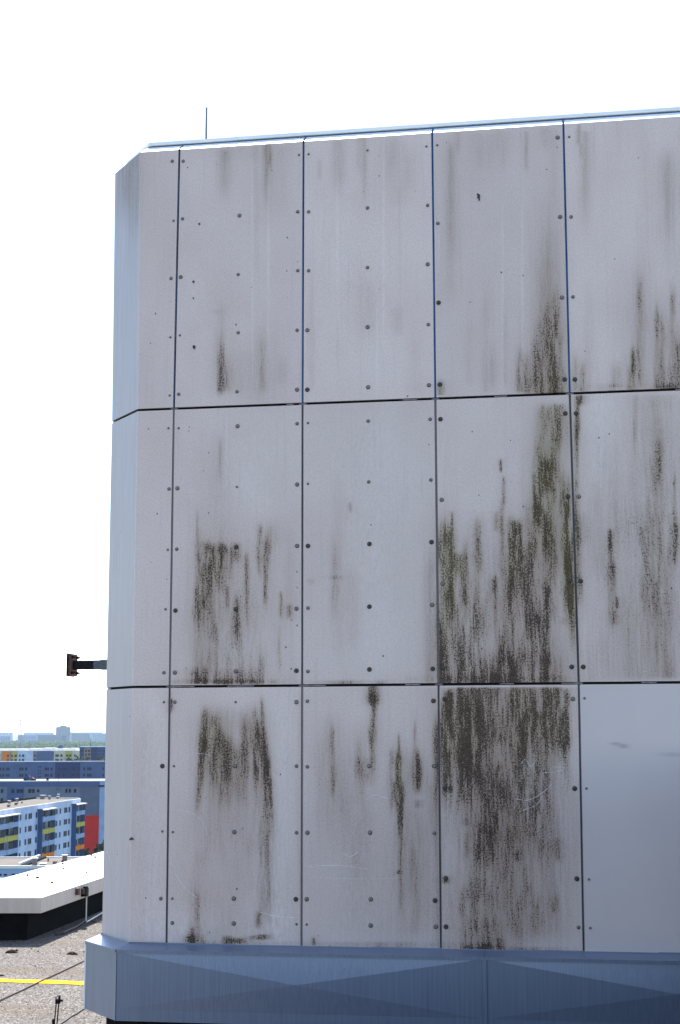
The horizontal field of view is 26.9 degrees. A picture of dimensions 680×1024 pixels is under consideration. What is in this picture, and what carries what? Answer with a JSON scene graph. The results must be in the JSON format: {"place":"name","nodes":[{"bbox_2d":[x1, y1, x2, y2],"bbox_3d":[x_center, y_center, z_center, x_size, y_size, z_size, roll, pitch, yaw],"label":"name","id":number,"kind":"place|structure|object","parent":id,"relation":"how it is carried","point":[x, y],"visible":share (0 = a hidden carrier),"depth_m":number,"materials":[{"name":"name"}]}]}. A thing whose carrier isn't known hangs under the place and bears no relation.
{"place":"outdoors","nodes":[
{"label":"outdoors","id":0,"kind":"place"},
{"bbox_2d":[0,736,10,742],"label":"block","id":1,"kind":"structure","parent":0,"point":[5,738],"depth_m":4148.02,"materials":[{"name":"stone"}]},
{"bbox_2d":[0,733,12,740],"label":"block","id":2,"kind":"structure","parent":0,"point":[6,734],"depth_m":6719.15,"materials":[{"name":"stone"}]},
{"bbox_2d":[13,734,55,740],"bbox_3d":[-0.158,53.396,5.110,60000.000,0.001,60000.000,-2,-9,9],"label":"ground","id":3,"kind":"structure","parent":0,"point":[15,737],"depth_m":15216.34,"materials":[{"name":"plant"}]},
{"bbox_2d":[16,718,23,748],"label":"pylon","id":4,"kind":"object","parent":3,"relation":"on","point":[21,736],"visible":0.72,"depth_m":2570.36,"materials":[{"name":"white metal"}]},
{"bbox_2d":[18,735,37,741],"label":"block","id":5,"kind":"structure","parent":3,"relation":"on","point":[27,738],"depth_m":4247.19,"materials":[{"name":"stone"}]},
{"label":"tower block walls","id":6,"kind":"structure","parent":3,"relation":"on","visible":0},
{"bbox_2d":[0,851,103,939],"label":"parapet","id":7,"kind":"structure","parent":6,"relation":"on","point":[32,906],"depth_m":25.90,"materials":[{"name":"white concrete"}]},
{"bbox_2d":[75,888,79,894],"bbox_3d":[-4.862,7.032,26.349,0.060,0.120,0.090,-2,-9,9],"label":"junction box","id":8,"kind":"object","parent":7,"relation":"attached to","point":[77,891],"visible":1,"depth_m":26.31,"materials":[{"name":"metal"}]},
{"bbox_2d":[81,886,101,922],"bbox_3d":[-4.722,7.487,27.435,0.114,0.688,1.774,-1,-9,4],"label":"conduit bracket","id":9,"kind":"object","parent":7,"relation":"attached to","point":[84,891],"visible":0.92,"depth_m":26.68,"materials":[{"name":"grey metal"}]},
{"bbox_2d":[24,732,53,734],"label":"block","id":10,"kind":"structure","parent":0,"point":[44,733],"depth_m":7115.04,"materials":[{"name":"stone"}]},
{"bbox_2d":[0,745,79,760],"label":"coloured slab block","id":11,"kind":"structure","parent":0,"point":[60,753],"depth_m":946.24,"materials":[{"name":"concrete"}]},
{"bbox_2d":[0,854,83,877],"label":"roof","id":12,"kind":"structure","parent":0,"point":[11,866],"depth_m":148.60,"materials":[{"name":"white concrete"}]},
{"bbox_2d":[37,735,60,741],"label":"block","id":13,"kind":"structure","parent":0,"point":[48,738],"depth_m":4296.40,"materials":[{"name":"stone"}]},
{"bbox_2d":[0,778,104,853],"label":"grey slab block","id":14,"kind":"structure","parent":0,"point":[90,793],"depth_m":441.87,"materials":[{"name":"concrete"}]},
{"bbox_2d":[23,775,35,779],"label":"roof repair pile","id":15,"kind":"object","parent":14,"relation":"on","point":[28,777],"visible":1,"depth_m":442.99,"materials":[{"name":"blue fabric"}]},
{"bbox_2d":[0,761,104,778],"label":"blue slab block","id":16,"kind":"structure","parent":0,"point":[55,769],"depth_m":629.86,"materials":[{"name":"concrete"}]},
{"bbox_2d":[0,740,104,749],"bbox_3d":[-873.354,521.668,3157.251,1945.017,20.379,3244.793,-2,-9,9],"label":"woodland","id":17,"kind":"object","parent":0,"point":[11,744],"visible":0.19,"depth_m":3357.71,"materials":[{"name":"green plant"}]},
{"bbox_2d":[0,911,105,1023],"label":"gravel roof","id":18,"kind":"structure","parent":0,"point":[20,959],"depth_m":21.24,"materials":[{"name":"grey gravel"}]},
{"bbox_2d":[5,949,17,952],"bbox_3d":[-5.408,7.234,23.396,0.212,0.078,0.076,-2,-9,9],"label":"litter heap","id":19,"kind":"object","parent":18,"relation":"on","point":[11,951],"visible":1,"depth_m":23.38,"materials":[{"name":"brown plant"}]},
{"bbox_2d":[0,978,83,984],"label":"yellow line","id":20,"kind":"object","parent":18,"relation":"on","point":[44,981],"visible":0.66,"depth_m":20.67,"materials":[{"name":"yellow paint"}]},
{"bbox_2d":[0,960,83,1000],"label":"lightning conductor","id":21,"kind":"object","parent":18,"relation":"on","point":[41,980],"visible":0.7,"depth_m":20.67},
{"bbox_2d":[0,923,102,1023],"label":"loose gravel","id":22,"kind":"structure","parent":18,"relation":"on","point":[45,984],"depth_m":20.06,"materials":[{"name":"grey gravel"}]},
{"bbox_2d":[52,995,62,1023],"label":"rod holder","id":23,"kind":"object","parent":18,"relation":"on","point":[59,1000],"visible":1,"depth_m":14.59,"materials":[{"name":"black paint"}]},
{"bbox_2d":[59,1008,83,1023],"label":"loose cable","id":24,"kind":"object","parent":18,"relation":"on","point":[71,1016],"visible":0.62,"depth_m":18.11,"materials":[{"name":"grey metal"}]},
{"bbox_2d":[67,951,77,954],"bbox_3d":[-4.371,7.203,23.206,0.198,0.069,0.076,-2,-9,9],"label":"litter heap","id":25,"kind":"object","parent":18,"relation":"on","point":[72,953],"visible":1,"depth_m":23.19,"materials":[{"name":"brown plant"}]},
{"bbox_2d":[55,911,101,934],"bbox_3d":[-4.813,7.793,27.177,0.142,0.035,3.813,-1,-9,6],"label":"roof cable","id":26,"kind":"object","parent":18,"relation":"on","point":[72,928],"visible":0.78,"depth_m":26.19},
{"bbox_2d":[66,107,679,1023],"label":"machine house","id":27,"kind":"structure","parent":18,"relation":"on","point":[390,663],"depth_m":13.10,"materials":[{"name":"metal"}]},
{"bbox_2d":[205,107,207,138],"bbox_3d":[-1.462,-3.943,15.520,0.022,0.997,0.026,-2,-9,9],"label":"lightning rod","id":28,"kind":"object","parent":27,"relation":"on","point":[206,123],"visible":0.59,"depth_m":15.56,"materials":[{"name":"silver metal"}]},
{"bbox_2d":[56,726,70,740],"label":"block","id":29,"kind":"structure","parent":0,"point":[62,730],"depth_m":4645.69,"materials":[{"name":"stone"}]},
{"bbox_2d":[61,735,66,740],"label":"block","id":30,"kind":"structure","parent":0,"point":[63,737],"depth_m":4148.66,"materials":[{"name":"stone"}]},
{"bbox_2d":[71,733,89,741],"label":"block","id":31,"kind":"structure","parent":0,"point":[82,737],"depth_m":4938.86,"materials":[{"name":"stone"}]},
{"bbox_2d":[70,732,101,740],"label":"block","id":32,"kind":"structure","parent":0,"point":[85,732],"depth_m":8103.92,"materials":[{"name":"stone"}]},
{"bbox_2d":[79,745,104,760],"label":"blue block","id":33,"kind":"structure","parent":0,"point":[92,753],"depth_m":887.24,"materials":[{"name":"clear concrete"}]},
{"bbox_2d":[92,733,105,741],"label":"block","id":34,"kind":"structure","parent":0,"point":[100,737],"depth_m":4840.05,"materials":[{"name":"stone"}]},
{"bbox_2d":[0,0,679,733],"label":"sky","id":35,"kind":"structure","parent":0,"point":[86,85],"materials":[{"name":"white"}]},
{"label":"road","id":36,"kind":"structure","parent":0,"visible":0},
{"bbox_2d":[0,794,86,856],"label":"balcony block","id":37,"kind":"structure","parent":36,"relation":"on","point":[43,825],"depth_m":332.21,"materials":[{"name":"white concrete"}]},
{"bbox_2d":[84,845,103,854],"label":"tree","id":38,"kind":"object","parent":36,"relation":"on","point":[86,851],"visible":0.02,"depth_m":387.68,"materials":[{"name":"green plant"}]},
{"bbox_2d":[92,840,103,851],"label":"tree","id":39,"kind":"object","parent":36,"relation":"on","point":[99,846],"depth_m":390.15,"materials":[{"name":"green plant"}]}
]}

